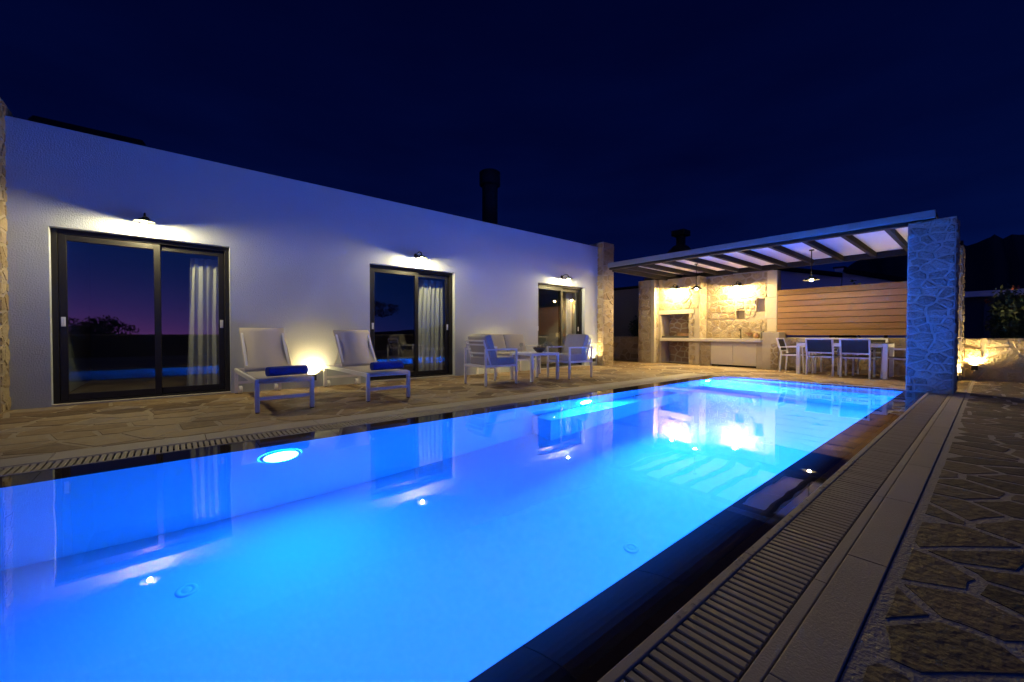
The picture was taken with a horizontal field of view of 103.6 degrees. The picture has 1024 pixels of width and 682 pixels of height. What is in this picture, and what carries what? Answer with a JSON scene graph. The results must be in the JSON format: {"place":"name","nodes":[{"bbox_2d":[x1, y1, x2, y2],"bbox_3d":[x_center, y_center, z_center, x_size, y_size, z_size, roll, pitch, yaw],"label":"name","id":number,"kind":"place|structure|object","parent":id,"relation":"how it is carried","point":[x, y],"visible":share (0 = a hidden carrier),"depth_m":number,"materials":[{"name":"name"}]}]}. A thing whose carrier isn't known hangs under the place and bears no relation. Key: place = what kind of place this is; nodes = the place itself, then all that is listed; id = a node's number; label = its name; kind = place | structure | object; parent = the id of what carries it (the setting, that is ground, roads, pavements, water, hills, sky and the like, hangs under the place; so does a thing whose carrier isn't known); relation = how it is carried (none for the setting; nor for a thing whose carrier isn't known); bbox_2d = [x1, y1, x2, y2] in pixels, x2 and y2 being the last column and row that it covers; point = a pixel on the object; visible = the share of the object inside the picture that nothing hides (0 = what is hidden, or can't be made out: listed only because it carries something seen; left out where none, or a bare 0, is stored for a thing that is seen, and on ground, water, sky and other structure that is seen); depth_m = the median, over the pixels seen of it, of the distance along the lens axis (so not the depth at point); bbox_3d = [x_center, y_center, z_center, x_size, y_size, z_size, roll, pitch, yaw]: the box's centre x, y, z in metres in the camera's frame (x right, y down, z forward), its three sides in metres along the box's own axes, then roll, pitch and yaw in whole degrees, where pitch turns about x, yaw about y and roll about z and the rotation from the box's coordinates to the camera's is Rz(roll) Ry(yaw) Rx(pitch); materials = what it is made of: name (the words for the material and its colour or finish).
{"place":"outdoors","nodes":[
{"label":"outdoors","id":0,"kind":"place"},
{"bbox_2d":[28,115,145,146],"bbox_3d":[-6.311,-2.827,6.008,1.240,0.888,1.113,-1,1,-40],"label":"solar panel","id":1,"kind":"object","parent":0,"point":[51,122],"visible":0.12,"depth_m":6.06,"materials":[{"name":"black glass"}]},
{"bbox_2d":[0,360,971,459],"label":"terrace","id":2,"kind":"structure","parent":0,"point":[34,431],"depth_m":5.15,"materials":[{"name":"stone"}]},
{"bbox_2d":[234,328,314,413],"bbox_3d":[-3.324,0.309,5.527,0.620,0.994,2.087,-1,1,-40],"label":"sun lounger","id":3,"kind":"object","parent":2,"relation":"on","point":[263,348],"visible":0.86,"depth_m":5.67,"materials":[{"name":"white fabric"}]},
{"bbox_2d":[265,365,308,375],"bbox_3d":[-2.739,0.359,4.909,0.131,0.116,0.451,1,1,37],"label":"towel","id":4,"kind":"object","parent":3,"relation":"on","point":[286,370],"visible":1,"depth_m":4.85,"materials":[{"name":"blue fabric"}]},
{"bbox_2d":[323,330,409,401],"bbox_3d":[-2.346,0.309,6.314,0.620,0.971,2.087,-1,1,-40],"label":"sun lounger","id":5,"kind":"object","parent":2,"relation":"on","point":[356,351],"visible":0.98,"depth_m":6.45,"materials":[{"name":"white fabric"}]},
{"bbox_2d":[370,361,403,369],"bbox_3d":[-1.768,0.347,5.696,0.451,0.116,0.131,-1,1,-43],"label":"towel","id":6,"kind":"object","parent":5,"relation":"on","point":[386,365],"visible":1,"depth_m":5.65,"materials":[{"name":"blue fabric"}]},
{"bbox_2d":[0,373,966,681],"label":"pool coping","id":7,"kind":"object","parent":2,"relation":"on","point":[816,635],"visible":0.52,"depth_m":1.65,"materials":[{"name":"stone"}]},
{"bbox_2d":[0,374,705,475],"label":"drain grating","id":8,"kind":"object","parent":7,"relation":"on","point":[27,468],"visible":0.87,"depth_m":3.62,"materials":[{"name":"beige metal"}]},
{"bbox_2d":[620,393,947,681],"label":"drain grating","id":9,"kind":"object","parent":7,"relation":"on","point":[726,632],"visible":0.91,"depth_m":1.46,"materials":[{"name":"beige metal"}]},
{"bbox_2d":[464,334,517,386],"bbox_3d":[-0.392,0.326,7.330,0.731,0.906,0.669,-1,1,-40],"label":"armchair","id":10,"kind":"object","parent":2,"relation":"on","point":[483,349],"visible":1,"depth_m":7.13,"materials":[{"name":"grey fabric"}]},
{"bbox_2d":[476,334,540,376],"bbox_3d":[-0.068,0.297,9.116,1.309,0.906,0.731,-1,1,-40],"label":"sofa","id":11,"kind":"object","parent":2,"relation":"on","point":[503,341],"visible":0.45,"depth_m":9.22,"materials":[{"name":"grey fabric"}]},
{"bbox_2d":[510,351,558,382],"bbox_3d":[0.446,0.496,7.977,0.740,0.545,0.640,-1,1,-40],"label":"coffee table","id":12,"kind":"object","parent":2,"relation":"on","point":[533,354],"visible":0.95,"depth_m":7.94,"materials":[{"name":"white metal"}]},
{"bbox_2d":[533,345,545,352],"bbox_3d":[0.541,0.151,7.920,0.280,0.148,0.278,-1,1,-40],"label":"fruit bowl","id":13,"kind":"object","parent":12,"relation":"on","point":[539,349],"visible":1,"depth_m":7.86,"materials":[{"name":"brown ceramic"}]},
{"bbox_2d":[547,334,592,379],"bbox_3d":[1.219,0.308,8.492,0.731,0.906,0.649,-1,1,-40],"label":"armchair","id":14,"kind":"object","parent":2,"relation":"on","point":[575,349],"visible":0.95,"depth_m":8.42,"materials":[{"name":"grey fabric"}]},
{"bbox_2d":[638,270,786,369],"bbox_3d":[5.739,-0.605,11.979,1.043,2.632,4.000,-1,1,-40],"label":"outdoor kitchen","id":15,"kind":"object","parent":2,"relation":"on","point":[683,322],"visible":0.99,"depth_m":11.88,"materials":[{"name":"stone"}]},
{"bbox_2d":[666,229,690,253],"bbox_3d":[5.596,-1.482,13.384,0.640,4.340,1.040,-1,1,-40],"label":"barbecue chimney","id":16,"kind":"object","parent":15,"relation":"attached to","point":[680,235],"visible":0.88,"depth_m":13.23,"materials":[{"name":"black metal"}]},
{"bbox_2d":[711,343,732,364],"bbox_3d":[5.966,0.363,11.456,0.023,0.612,0.587,-1,1,-40],"label":"cabinet door","id":17,"kind":"structure","parent":15,"relation":"in","point":[721,353],"depth_m":11.43,"materials":[{"name":"beige wood"}]},
{"bbox_2d":[733,343,755,365],"bbox_3d":[6.346,0.371,11.002,0.023,0.612,0.588,-1,1,-40],"label":"cabinet door","id":18,"kind":"structure","parent":15,"relation":"in","point":[744,354],"depth_m":10.99,"materials":[{"name":"beige wood"}]},
{"bbox_2d":[753,333,759,338],"bbox_3d":[6.642,-0.143,10.942,0.150,0.154,0.148,-1,1,-40],"label":"clay jar","id":19,"kind":"object","parent":15,"relation":"on","point":[756,336],"visible":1,"depth_m":10.89,"materials":[{"name":"ceramic"}]},
{"bbox_2d":[608,209,965,394],"bbox_3d":[5.598,-0.663,9.861,3.400,2.815,7.263,-1,1,-40],"label":"pergola","id":20,"kind":"object","parent":2,"relation":"on","point":[929,243],"visible":0.99,"depth_m":6.68,"materials":[{"name":"stone"}]},
{"bbox_2d":[691,263,702,289],"bbox_3d":[4.855,-1.692,10.606,0.310,0.687,0.310,-1,1,-40],"label":"pendant lamp","id":21,"kind":"object","parent":20,"relation":"hanging from","point":[696,287],"visible":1,"depth_m":10.59,"materials":[{"name":"black metal"}]},
{"bbox_2d":[803,249,819,280],"bbox_3d":[6.585,-1.660,8.854,0.310,0.692,0.310,-1,1,-40],"label":"pendant lamp","id":22,"kind":"object","parent":20,"relation":"hanging from","point":[811,278],"visible":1,"depth_m":8.84,"materials":[{"name":"black metal"}]},
{"bbox_2d":[776,338,810,372],"bbox_3d":[6.853,0.335,9.811,0.508,0.818,0.596,-1,1,-40],"label":"dining chair","id":23,"kind":"object","parent":2,"relation":"on","point":[781,343],"visible":0.88,"depth_m":9.82,"materials":[{"name":"white metal"}]},
{"bbox_2d":[729,376,902,389],"bbox_3d":[0.485,1.529,3.470,13.170,1.370,2.844,-1,1,-40],"label":"pool basin","id":24,"kind":"object","parent":2,"relation":"in","point":[822,383],"depth_m":7.43,"materials":[{"name":"tile"}]},
{"bbox_2d":[0,376,922,681],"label":"water","id":25,"kind":"structure","parent":24,"relation":"in","point":[568,540],"depth_m":1.78,"materials":[{"name":"blue liquid"}]},
{"bbox_2d":[0,375,925,681],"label":"pool lip","id":26,"kind":"object","parent":24,"relation":"attached to","point":[622,649],"visible":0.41,"depth_m":2.71,"materials":[{"name":"grey stone"}]},
{"bbox_2d":[805,338,838,375],"bbox_3d":[6.906,0.349,8.966,0.596,0.818,0.508,-1,1,-40],"label":"dining chair","id":27,"kind":"object","parent":2,"relation":"on","point":[819,345],"visible":0.96,"depth_m":8.84,"materials":[{"name":"fabric"}]},
{"bbox_2d":[814,338,847,372],"bbox_3d":[7.411,0.343,9.350,0.596,0.818,0.508,-1,1,-40],"label":"dining chair","id":28,"kind":"object","parent":2,"relation":"on","point":[835,350],"visible":0.28,"depth_m":9.39,"materials":[{"name":"white metal"}]},
{"bbox_2d":[796,342,893,379],"bbox_3d":[7.328,0.393,8.903,0.860,0.729,1.540,-1,1,-40],"label":"dining table","id":29,"kind":"object","parent":2,"relation":"on","point":[885,346],"visible":0.76,"depth_m":8.57,"materials":[{"name":"white metal"}]},
{"bbox_2d":[839,338,875,378],"bbox_3d":[7.291,0.356,8.506,0.596,0.818,0.508,-1,1,-40],"label":"dining chair","id":30,"kind":"object","parent":2,"relation":"on","point":[856,346],"visible":1,"depth_m":8.38,"materials":[{"name":"fabric"}]},
{"bbox_2d":[852,338,887,375],"bbox_3d":[7.848,0.351,8.829,0.596,0.818,0.508,-1,1,-40],"label":"dining chair","id":31,"kind":"object","parent":2,"relation":"on","point":[880,349],"visible":0.34,"depth_m":8.88,"materials":[{"name":"white metal"}]},
{"bbox_2d":[880,348,905,377],"bbox_3d":[7.942,0.361,8.201,0.508,0.818,0.596,-1,1,-40],"label":"dining chair","id":32,"kind":"object","parent":2,"relation":"on","point":[896,358],"visible":0.16,"depth_m":8.24,"materials":[{"name":"white metal"}]},
{"bbox_2d":[0,0,1023,287],"label":"sky","id":33,"kind":"structure","parent":0,"point":[627,125],"materials":[{"name":"blue"}]},
{"bbox_2d":[613,285,638,336],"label":"neighbour house","id":34,"kind":"structure","parent":0,"point":[626,305],"depth_m":17.01,"materials":[{"name":"stone"}]},
{"bbox_2d":[738,266,906,337],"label":"neighbour house","id":35,"kind":"structure","parent":0,"point":[793,278],"depth_m":16.80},
{"bbox_2d":[833,279,860,337],"bbox_3d":[8.328,-0.334,10.086,0.695,2.357,0.771,-1,1,-40],"label":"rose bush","id":36,"kind":"object","parent":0,"point":[844,336],"visible":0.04,"depth_m":9.95,"materials":[{"name":"green plant"}]},
{"bbox_2d":[839,380,1023,681],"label":"path","id":37,"kind":"structure","parent":0,"point":[948,605],"depth_m":1.53,"materials":[{"name":"stone"}]},
{"bbox_2d":[848,234,1023,291],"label":"hill","id":38,"kind":"structure","parent":0,"point":[994,262],"depth_m":63.96,"materials":[{"name":"soil"}]},
{"bbox_2d":[963,289,1023,337],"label":"neighbour house","id":39,"kind":"structure","parent":0,"point":[976,314],"depth_m":13.70,"materials":[{"name":"grey"}]},
{"bbox_2d":[983,305,998,337],"bbox_3d":[16.275,-0.654,13.241,0.028,1.100,1.000,-1,1,-40],"label":"window","id":40,"kind":"structure","parent":39,"relation":"in","point":[986,334],"depth_m":13.56,"materials":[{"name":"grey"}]},
{"bbox_3d":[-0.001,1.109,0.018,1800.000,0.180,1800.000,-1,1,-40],"label":"ground","id":41,"kind":"structure","parent":0,"visible":0},
{"bbox_2d":[0,98,613,413],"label":"house","id":42,"kind":"structure","parent":41,"relation":"on","point":[94,284],"depth_m":6.83,"materials":[{"name":"paint"}]},
{"bbox_2d":[50,228,230,406],"bbox_3d":[-5.072,-0.312,5.643,1.830,2.230,0.216,-1,1,-40],"label":"sliding door","id":43,"kind":"structure","parent":42,"relation":"in","point":[59,237],"depth_m":5.53,"materials":[{"name":"black metal"}]},
{"bbox_2d":[133,213,155,223],"bbox_3d":[-4.906,-1.637,5.377,0.224,0.178,0.361,-1,1,-40],"label":"wall lamp","id":44,"kind":"object","parent":42,"relation":"attached to","point":[144,219],"visible":1,"depth_m":5.32,"materials":[{"name":"black metal"}]},
{"bbox_2d":[187,258,218,385],"bbox_3d":[-4.772,-0.249,6.274,0.490,2.050,0.090,-1,1,-40],"label":"curtain","id":45,"kind":"object","parent":42,"relation":"hanging from","point":[203,355],"visible":0.69,"depth_m":6.26,"materials":[{"name":"grey fabric"}]},
{"bbox_2d":[370,264,454,381],"bbox_3d":[-2.016,-0.351,8.204,1.855,2.230,0.216,-1,1,-40],"label":"sliding door","id":46,"kind":"structure","parent":42,"relation":"in","point":[416,273],"depth_m":8.28,"materials":[{"name":"black metal"}]},
{"bbox_2d":[414,251,426,259],"bbox_3d":[-1.817,-1.691,7.965,0.224,0.178,0.361,-1,1,-40],"label":"wall lamp","id":47,"kind":"object","parent":42,"relation":"attached to","point":[421,256],"visible":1,"depth_m":7.97,"materials":[{"name":"black metal"}]},
{"bbox_2d":[418,279,442,370],"bbox_3d":[-1.804,-0.292,8.783,0.702,2.060,0.092,-1,1,-40],"label":"curtain","id":48,"kind":"object","parent":42,"relation":"hanging from","point":[430,326],"visible":0.9,"depth_m":8.78,"materials":[{"name":"grey fabric"}]},
{"bbox_2d":[538,283,583,368],"bbox_3d":[1.297,-0.394,10.980,1.840,2.230,0.216,-1,1,-40],"label":"sliding door","id":49,"kind":"structure","parent":42,"relation":"in","point":[560,289],"depth_m":11.06,"materials":[{"name":"black metal"}]},
{"bbox_2d":[566,293,571,335],"bbox_3d":[1.642,-0.346,11.638,0.232,2.080,0.061,0,1,-29],"label":"curtain","id":50,"kind":"object","parent":42,"relation":"hanging from","point":[568,313],"visible":0.62,"depth_m":11.64,"materials":[{"name":"grey fabric"}]},
{"bbox_2d":[628,315,637,336],"bbox_3d":[4.632,-0.088,14.576,0.878,1.720,0.808,0,1,13],"label":"rose bush","id":51,"kind":"object","parent":41,"relation":"on","point":[634,328],"visible":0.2,"depth_m":14.45,"materials":[{"name":"green plant"}]},
{"bbox_2d":[613,336,1023,382],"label":"boundary wall","id":52,"kind":"structure","parent":41,"relation":"on","point":[998,359],"depth_m":8.08,"materials":[{"name":"stone"}]},
{"bbox_2d":[777,281,906,337],"bbox_3d":[8.147,-0.704,9.487,0.072,1.249,3.290,-1,1,-40],"label":"wooden fence","id":53,"kind":"object","parent":52,"relation":"on","point":[871,309],"visible":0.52,"depth_m":9.63,"materials":[{"name":"brown wood"}]},
{"bbox_2d":[971,365,977,369],"bbox_3d":[9.172,0.527,7.984,0.104,0.100,0.090,-1,1,-40],"label":"uplight","id":54,"kind":"object","parent":52,"relation":"attached to","point":[974,367],"visible":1,"depth_m":7.95,"materials":[{"name":"black metal"}]},
{"bbox_2d":[983,283,1023,337],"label":"bush","id":55,"kind":"object","parent":41,"relation":"on","point":[1007,312],"visible":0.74,"depth_m":7.96,"materials":[{"name":"green plant"}]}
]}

